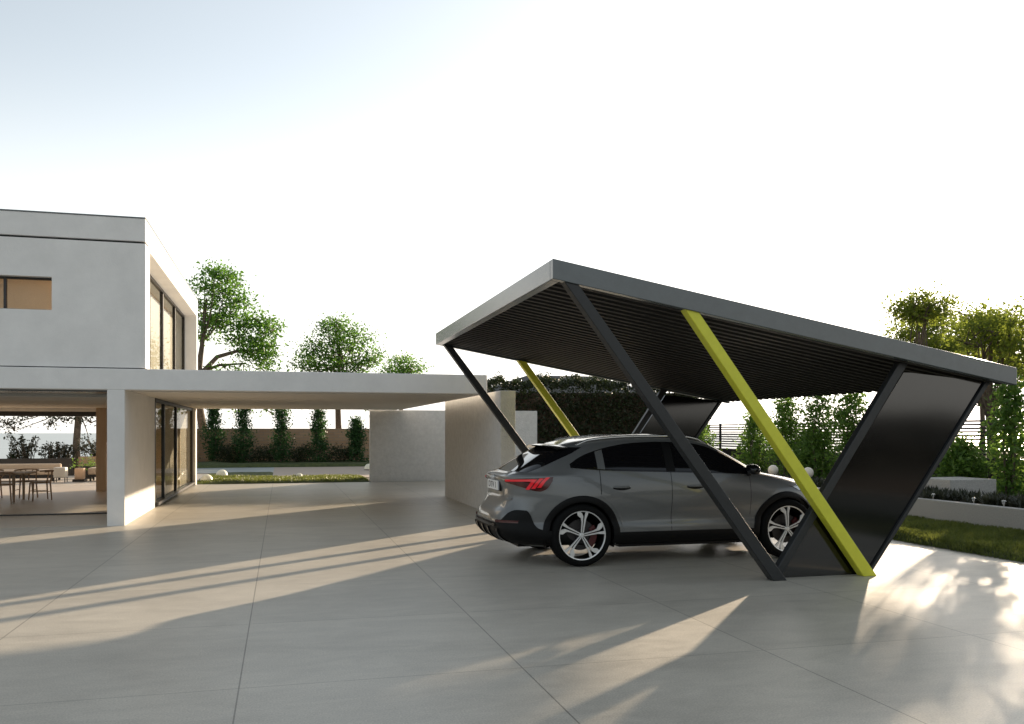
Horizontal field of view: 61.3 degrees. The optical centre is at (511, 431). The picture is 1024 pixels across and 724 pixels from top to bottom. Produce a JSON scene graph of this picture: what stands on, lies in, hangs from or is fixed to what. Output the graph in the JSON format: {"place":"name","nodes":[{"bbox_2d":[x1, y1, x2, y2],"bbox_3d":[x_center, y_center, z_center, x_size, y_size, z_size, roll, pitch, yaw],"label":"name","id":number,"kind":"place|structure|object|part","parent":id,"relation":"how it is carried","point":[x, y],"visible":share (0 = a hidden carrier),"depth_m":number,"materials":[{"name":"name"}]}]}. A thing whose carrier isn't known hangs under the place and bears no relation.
{"place":"outdoors","nodes":[
{"label":"outdoors","id":0,"kind":"place"},
{"bbox_2d":[78,456,95,467],"bbox_3d":[-14.458,1.230,31.590,2.450,0.680,0.500,0,0,-15],"label":"brick planter","id":1,"kind":"object","parent":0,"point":[84,461],"visible":0.14,"depth_m":31.10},
{"bbox_2d":[77,437,95,456],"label":"feathery plant","id":2,"kind":"object","parent":1,"relation":"in","point":[91,449],"visible":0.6,"depth_m":31.25,"materials":[{"name":"green plant"}]},
{"bbox_2d":[197,467,273,472],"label":"path","id":3,"kind":"structure","parent":0,"point":[215,470],"depth_m":35.64,"materials":[{"name":"grey concrete"}]},
{"bbox_2d":[3,433,39,457],"bbox_3d":[-17.483,0.783,30.893,1.145,1.543,1.098,0,0,-15],"label":"feathery plant","id":4,"kind":"object","parent":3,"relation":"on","point":[26,450],"visible":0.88,"depth_m":30.81,"materials":[{"name":"green plant"}]},
{"bbox_2d":[33,440,74,457],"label":"feathery plant","id":5,"kind":"object","parent":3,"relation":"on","point":[45,448],"visible":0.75,"depth_m":31.03,"materials":[{"name":"green plant"}]},
{"bbox_2d":[48,441,82,466],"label":"feathery plant","id":6,"kind":"object","parent":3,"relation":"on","point":[65,453],"visible":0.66,"depth_m":31.31,"materials":[{"name":"green plant"}]},
{"bbox_2d":[209,472,272,475],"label":"lawn","id":7,"kind":"structure","parent":0,"point":[250,473],"depth_m":31.58,"materials":[{"name":"green plant"}]},
{"bbox_2d":[216,470,227,475],"bbox_3d":[-9.982,1.400,29.732,0.410,0.220,0.410,0,0,-15],"label":"dome light","id":8,"kind":"object","parent":7,"relation":"on","point":[221,472],"visible":0.68,"depth_m":29.61,"materials":[{"name":"plastic"}]},
{"bbox_2d":[197,460,368,467],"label":"lawn","id":9,"kind":"structure","parent":0,"point":[221,464],"depth_m":38.33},
{"bbox_2d":[199,409,229,461],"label":"columnar shrub","id":10,"kind":"object","parent":9,"relation":"on","point":[213,443],"visible":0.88,"depth_m":40.07,"materials":[{"name":"green plant"}]},
{"bbox_2d":[211,441,247,462],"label":"bush","id":11,"kind":"object","parent":9,"relation":"on","point":[227,451],"visible":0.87,"depth_m":40.03,"materials":[{"name":"green plant"}]},
{"bbox_2d":[226,409,258,462],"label":"columnar shrub","id":12,"kind":"object","parent":9,"relation":"on","point":[242,422],"visible":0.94,"depth_m":40.09,"materials":[{"name":"green plant"}]},
{"bbox_2d":[241,443,276,462],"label":"bush","id":13,"kind":"object","parent":9,"relation":"on","point":[264,454],"visible":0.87,"depth_m":40.22,"materials":[{"name":"green plant"}]},
{"bbox_2d":[266,409,295,461],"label":"columnar shrub","id":14,"kind":"object","parent":9,"relation":"on","point":[281,420],"visible":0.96,"depth_m":40.16,"materials":[{"name":"green plant"}]},
{"bbox_2d":[286,442,318,461],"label":"bush","id":15,"kind":"object","parent":9,"relation":"on","point":[301,450],"visible":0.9,"depth_m":40.47,"materials":[{"name":"green plant"}]},
{"bbox_2d":[303,409,332,461],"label":"columnar shrub","id":16,"kind":"object","parent":9,"relation":"on","point":[319,422],"visible":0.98,"depth_m":40.40,"materials":[{"name":"green plant"}]},
{"bbox_2d":[321,443,356,461],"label":"bush","id":17,"kind":"object","parent":9,"relation":"on","point":[341,454],"visible":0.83,"depth_m":40.76,"materials":[{"name":"green plant"}]},
{"bbox_2d":[341,414,368,461],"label":"columnar shrub","id":18,"kind":"object","parent":9,"relation":"on","point":[356,435],"visible":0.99,"depth_m":40.64,"materials":[{"name":"green plant"}]},
{"bbox_2d":[197,474,368,483],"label":"lawn","id":19,"kind":"structure","parent":0,"point":[243,482],"depth_m":26.24,"materials":[{"name":"green plant"}]},
{"bbox_2d":[200,474,212,480],"bbox_3d":[-9.364,1.400,26.481,0.410,0.220,0.410,0,0,-15],"label":"dome light","id":20,"kind":"object","parent":19,"relation":"on","point":[205,477],"visible":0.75,"depth_m":26.36,"materials":[{"name":"plastic"}]},
{"bbox_2d":[273,466,368,476],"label":"path","id":21,"kind":"structure","parent":0,"point":[289,471],"depth_m":33.86,"materials":[{"name":"grey concrete"}]},
{"bbox_2d":[0,481,1023,723],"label":"pavement","id":22,"kind":"structure","parent":0,"point":[418,602],"depth_m":6.88,"materials":[{"name":"concrete"}]},
{"bbox_2d":[445,391,514,508],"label":"garden wall","id":23,"kind":"structure","parent":22,"relation":"on","point":[479,443],"depth_m":17.70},
{"bbox_2d":[475,434,818,566],"bbox_3d":[1.827,0.826,11.127,4.555,1.608,2.170,0,0,-15],"label":"parked car","id":24,"kind":"object","parent":22,"relation":"on","point":[602,493],"visible":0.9,"depth_m":10.18,"materials":[{"name":"grey paint"}]},
{"bbox_3d":[0.279,0.323,10.714,0.761,0.285,1.402,0,0,-15],"label":"rear window","id":25,"kind":"part","parent":24,"relation":"part of","materials":[{"name":"black glass"}]},
{"bbox_3d":[0.831,0.331,10.044,0.295,0.188,0.118,0,0,-15],"label":"window","id":26,"kind":"part","parent":24,"relation":"part of","materials":[{"name":"black glass"}]},
{"bbox_3d":[1.435,0.294,10.215,0.760,0.328,0.180,0,0,-15],"label":"window","id":27,"kind":"part","parent":24,"relation":"part of","materials":[{"name":"black glass"}]},
{"bbox_3d":[1.460,0.802,10.095,0.900,0.715,0.110,0,0,-15],"label":"door","id":28,"kind":"part","parent":24,"relation":"part of","materials":[{"name":"grey paint"}]},
{"bbox_3d":[2.445,0.316,10.482,1.090,0.368,0.183,0,0,-15],"label":"window","id":29,"kind":"part","parent":24,"relation":"part of","materials":[{"name":"black glass"}]},
{"bbox_3d":[2.398,0.820,10.347,1.049,0.680,0.104,0,0,-17],"label":"door","id":30,"kind":"part","parent":24,"relation":"part of","materials":[{"name":"grey paint"}]},
{"bbox_2d":[436,259,1016,580],"bbox_3d":[2.203,-0.062,12.206,5.490,3.224,6.550,0,0,-15],"label":"carport","id":31,"kind":"object","parent":22,"relation":"on","point":[643,338],"visible":0.84,"depth_m":9.57,"materials":[{"name":"grey metal"}]},
{"bbox_2d":[0,433,1023,458],"bbox_3d":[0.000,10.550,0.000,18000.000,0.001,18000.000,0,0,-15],"label":"sea","id":32,"kind":"structure","parent":0,"point":[66,438],"depth_m":1072.44,"materials":[{"name":"liquid"}]},
{"bbox_2d":[0,0,1023,432],"label":"sky","id":33,"kind":"structure","parent":0,"point":[399,166],"materials":[{"name":"white"}]},
{"bbox_2d":[489,375,634,392],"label":"hedge","id":34,"kind":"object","parent":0,"point":[525,378],"depth_m":46.72,"materials":[{"name":"green plant"}]},
{"bbox_2d":[155,452,1020,561],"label":"ground","id":35,"kind":"structure","parent":0,"point":[368,480],"depth_m":26.20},
{"bbox_2d":[6,450,22,458],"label":"feathery plant","id":36,"kind":"object","parent":35,"relation":"on","point":[11,455],"visible":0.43,"depth_m":30.64,"materials":[{"name":"green plant"}]},
{"bbox_2d":[0,458,73,475],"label":"parapet wall","id":37,"kind":"structure","parent":35,"relation":"on","point":[67,462],"depth_m":30.38,"materials":[{"name":"concrete"}]},
{"bbox_2d":[0,416,95,468],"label":"leafy tree","id":38,"kind":"object","parent":35,"relation":"on","point":[77,434],"visible":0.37,"depth_m":31.79,"materials":[{"name":"green plant"}]},
{"bbox_2d":[186,259,295,427],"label":"leafy tree","id":39,"kind":"object","parent":35,"relation":"on","point":[262,345],"visible":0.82,"depth_m":43.18,"materials":[{"name":"green plant"}]},
{"bbox_2d":[0,209,486,527],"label":"villa","id":40,"kind":"object","parent":35,"relation":"on","point":[99,317],"visible":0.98,"depth_m":14.62,"materials":[{"name":"white paint"}]},
{"bbox_2d":[0,472,15,503],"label":"wooden chair","id":41,"kind":"object","parent":40,"relation":"on","point":[9,484],"visible":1,"depth_m":18.63,"materials":[{"name":"brown wood"}]},
{"bbox_2d":[0,471,36,501],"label":"dining table","id":42,"kind":"object","parent":40,"relation":"on","point":[23,473],"visible":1,"depth_m":19.65,"materials":[{"name":"brown wood"}]},
{"bbox_2d":[0,276,51,309],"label":"window","id":43,"kind":"structure","parent":40,"relation":"in","point":[15,292],"depth_m":14.34,"materials":[{"name":"metal"}]},
{"bbox_2d":[14,468,38,498],"bbox_3d":[-11.325,1.202,20.144,0.530,0.687,0.485,0,0,-13],"label":"wooden chair","id":44,"kind":"object","parent":40,"relation":"on","point":[20,480],"visible":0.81,"depth_m":20.24,"materials":[{"name":"brown wood"}]},
{"bbox_2d":[0,463,61,480],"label":"sofa","id":45,"kind":"object","parent":40,"relation":"on","point":[13,467],"visible":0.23,"depth_m":27.36,"materials":[{"name":"beige fabric"}]},
{"bbox_2d":[28,469,53,500],"bbox_3d":[-10.703,1.202,19.670,0.485,0.687,0.530,0,0,-40],"label":"wooden chair","id":46,"kind":"object","parent":40,"relation":"on","point":[46,481],"visible":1,"depth_m":19.63,"materials":[{"name":"brown wood"}]},
{"bbox_2d":[53,467,67,482],"bbox_3d":[-13.857,1.312,26.524,0.340,0.460,0.340,0,0,-15],"label":"armchair","id":47,"kind":"object","parent":40,"relation":"on","point":[60,472],"visible":1,"depth_m":26.38,"materials":[{"name":"white fabric"}]},
{"bbox_2d":[72,468,86,481],"bbox_3d":[-13.425,1.332,26.846,0.360,0.420,0.360,0,0,-15],"label":"armchair","id":48,"kind":"object","parent":40,"relation":"on","point":[79,474],"visible":1,"depth_m":26.72,"materials":[{"name":"fabric"}]},
{"bbox_2d":[70,454,95,478],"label":"potted plant","id":49,"kind":"object","parent":40,"relation":"on","point":[86,466],"visible":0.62,"depth_m":28.36,"materials":[{"name":"green plant"}]},
{"bbox_2d":[87,467,95,480],"bbox_3d":[-12.828,1.332,27.420,1.070,0.420,0.620,0,0,-15],"label":"armchair","id":50,"kind":"object","parent":40,"relation":"on","point":[91,472],"visible":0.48,"depth_m":27.03,"materials":[{"name":"beige fabric"}]},
{"bbox_2d":[150,275,184,369],"bbox_3d":[-7.785,-2.085,18.969,0.262,2.070,8.500,0,0,-15],"label":"window","id":51,"kind":"structure","parent":40,"relation":"in","point":[162,323],"depth_m":20.05,"materials":[{"name":"glass"}]},
{"bbox_2d":[155,398,194,504],"bbox_3d":[-8.371,0.400,21.457,0.232,2.220,7.750,0,0,-15],"label":"window","id":52,"kind":"structure","parent":40,"relation":"in","point":[169,415],"depth_m":21.34,"materials":[{"name":"glass"}]},
{"bbox_2d":[197,428,368,461],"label":"boundary wall","id":53,"kind":"structure","parent":35,"relation":"on","point":[337,436],"depth_m":42.24,"materials":[{"name":"beige brick"}]},
{"bbox_2d":[264,311,390,428],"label":"leafy tree","id":54,"kind":"object","parent":35,"relation":"on","point":[341,343],"visible":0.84,"depth_m":44.55,"materials":[{"name":"green plant"}]},
{"bbox_2d":[373,350,434,373],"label":"leafy tree","id":55,"kind":"object","parent":35,"relation":"on","point":[407,369],"visible":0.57,"depth_m":49.52,"materials":[{"name":"green plant"}]},
{"bbox_2d":[369,410,536,481],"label":"garden wall","id":56,"kind":"structure","parent":35,"relation":"on","point":[406,445],"depth_m":27.25,"materials":[{"name":"grey concrete"}]},
{"bbox_2d":[487,371,711,444],"bbox_3d":[3.096,-0.436,33.248,8.929,4.101,2.245,0,0,-3],"label":"tall hedge","id":57,"kind":"object","parent":35,"relation":"on","point":[597,412],"visible":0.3,"depth_m":32.67,"materials":[{"name":"plant"}]},
{"bbox_2d":[705,419,1023,481],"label":"slat fence","id":58,"kind":"object","parent":35,"relation":"on","point":[729,451],"visible":0.09,"depth_m":27.44,"materials":[{"name":"black metal"}]},
{"bbox_2d":[762,469,1023,529],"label":"planter wall","id":59,"kind":"structure","parent":35,"relation":"on","point":[976,513],"depth_m":13.80,"materials":[{"name":"concrete"}]},
{"bbox_2d":[696,424,721,449],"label":"columnar shrub","id":60,"kind":"object","parent":59,"relation":"on","point":[703,434],"visible":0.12,"depth_m":28.43,"materials":[{"name":"green plant"}]},
{"bbox_2d":[726,412,777,472],"bbox_3d":[7.072,0.263,25.332,1.670,2.081,1.593,0,0,-15],"label":"columnar shrub","id":61,"kind":"object","parent":59,"relation":"on","point":[754,443],"visible":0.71,"depth_m":25.17,"materials":[{"name":"green plant"}]},
{"bbox_2d":[768,465,777,474],"bbox_3d":[5.936,0.970,19.644,0.230,0.440,0.230,0,0,-15],"label":"globe lamp","id":62,"kind":"object","parent":59,"relation":"on","point":[773,469],"visible":0.74,"depth_m":19.57,"materials":[{"name":"glass"}]},
{"bbox_2d":[760,397,802,474],"bbox_3d":[7.572,0.073,23.682,1.446,2.459,1.458,0,0,-15],"label":"columnar shrub","id":63,"kind":"object","parent":59,"relation":"on","point":[785,422],"visible":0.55,"depth_m":23.64,"materials":[{"name":"green plant"}]},
{"bbox_2d":[782,423,832,476],"bbox_3d":[7.963,0.509,22.932,1.273,1.590,1.395,0,0,-15],"label":"columnar shrub","id":64,"kind":"object","parent":59,"relation":"on","point":[799,442],"visible":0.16,"depth_m":22.95,"materials":[{"name":"green plant"}]},
{"bbox_2d":[804,467,813,477],"bbox_3d":[6.284,0.970,18.340,0.230,0.440,0.230,0,0,-15],"label":"globe lamp","id":65,"kind":"object","parent":59,"relation":"on","point":[810,471],"visible":0.52,"depth_m":18.25,"materials":[{"name":"glass"}]},
{"bbox_2d":[794,394,839,478],"bbox_3d":[8.013,0.013,22.301,1.633,2.481,1.430,0,0,-15],"label":"columnar shrub","id":66,"kind":"object","parent":59,"relation":"on","point":[814,438],"visible":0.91,"depth_m":22.18,"materials":[{"name":"green plant"}]},
{"bbox_2d":[822,392,868,470],"bbox_3d":[8.184,0.023,20.811,1.396,2.460,1.306,0,0,26],"label":"columnar shrub","id":67,"kind":"object","parent":59,"relation":"on","point":[841,415],"visible":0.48,"depth_m":20.72,"materials":[{"name":"green plant"}]},
{"bbox_2d":[778,474,1023,507],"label":"ground cover","id":68,"kind":"object","parent":59,"relation":"on","point":[993,498],"visible":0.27,"depth_m":14.67,"materials":[{"name":"green plant"}]},
{"bbox_2d":[932,431,992,478],"bbox_3d":[9.313,0.621,17.930,1.389,1.268,1.449,0,0,-15],"label":"columnar shrub","id":69,"kind":"object","parent":59,"relation":"on","point":[964,460],"visible":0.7,"depth_m":17.70,"materials":[{"name":"green plant"}]},
{"bbox_2d":[976,374,1023,495],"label":"columnar shrub","id":70,"kind":"object","parent":59,"relation":"on","point":[1008,414],"visible":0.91,"depth_m":16.12,"materials":[{"name":"green plant"}]},
{"bbox_2d":[874,276,973,346],"bbox_3d":[11.222,-1.318,23.588,2.595,5.950,2.416,0,0,-15],"label":"leafy tree","id":71,"kind":"object","parent":35,"relation":"on","point":[912,311],"visible":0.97,"depth_m":23.29,"materials":[{"name":"green plant"}]},
{"bbox_2d":[864,312,996,361],"bbox_3d":[19.539,-2.172,40.300,6.079,7.654,5.852,0,0,-32],"label":"leafy tree","id":72,"kind":"object","parent":35,"relation":"on","point":[904,332],"visible":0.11,"depth_m":39.24,"materials":[{"name":"green plant"}]},
{"bbox_2d":[928,292,1023,457],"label":"leafy tree","id":73,"kind":"object","parent":35,"relation":"on","point":[980,330],"visible":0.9,"depth_m":19.88,"materials":[{"name":"green plant"}]},
{"bbox_2d":[929,304,1023,455],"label":"leafy tree","id":74,"kind":"object","parent":35,"relation":"on","point":[982,415],"visible":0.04,"depth_m":42.16,"materials":[{"name":"green plant"}]},
{"bbox_2d":[990,308,1023,388],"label":"leafy tree","id":75,"kind":"object","parent":35,"relation":"on","point":[1021,354],"visible":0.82,"depth_m":18.86,"materials":[{"name":"green plant"}]},
{"bbox_2d":[893,514,1023,562],"bbox_3d":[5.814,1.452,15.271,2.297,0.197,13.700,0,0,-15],"label":"grass","id":76,"kind":"structure","parent":0,"point":[988,538],"depth_m":12.12,"materials":[{"name":"green plant"}]},
{"bbox_2d":[925,477,995,495],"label":"concrete block","id":77,"kind":"structure","parent":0,"point":[976,484],"depth_m":15.86,"materials":[{"name":"grey concrete"}]}
]}

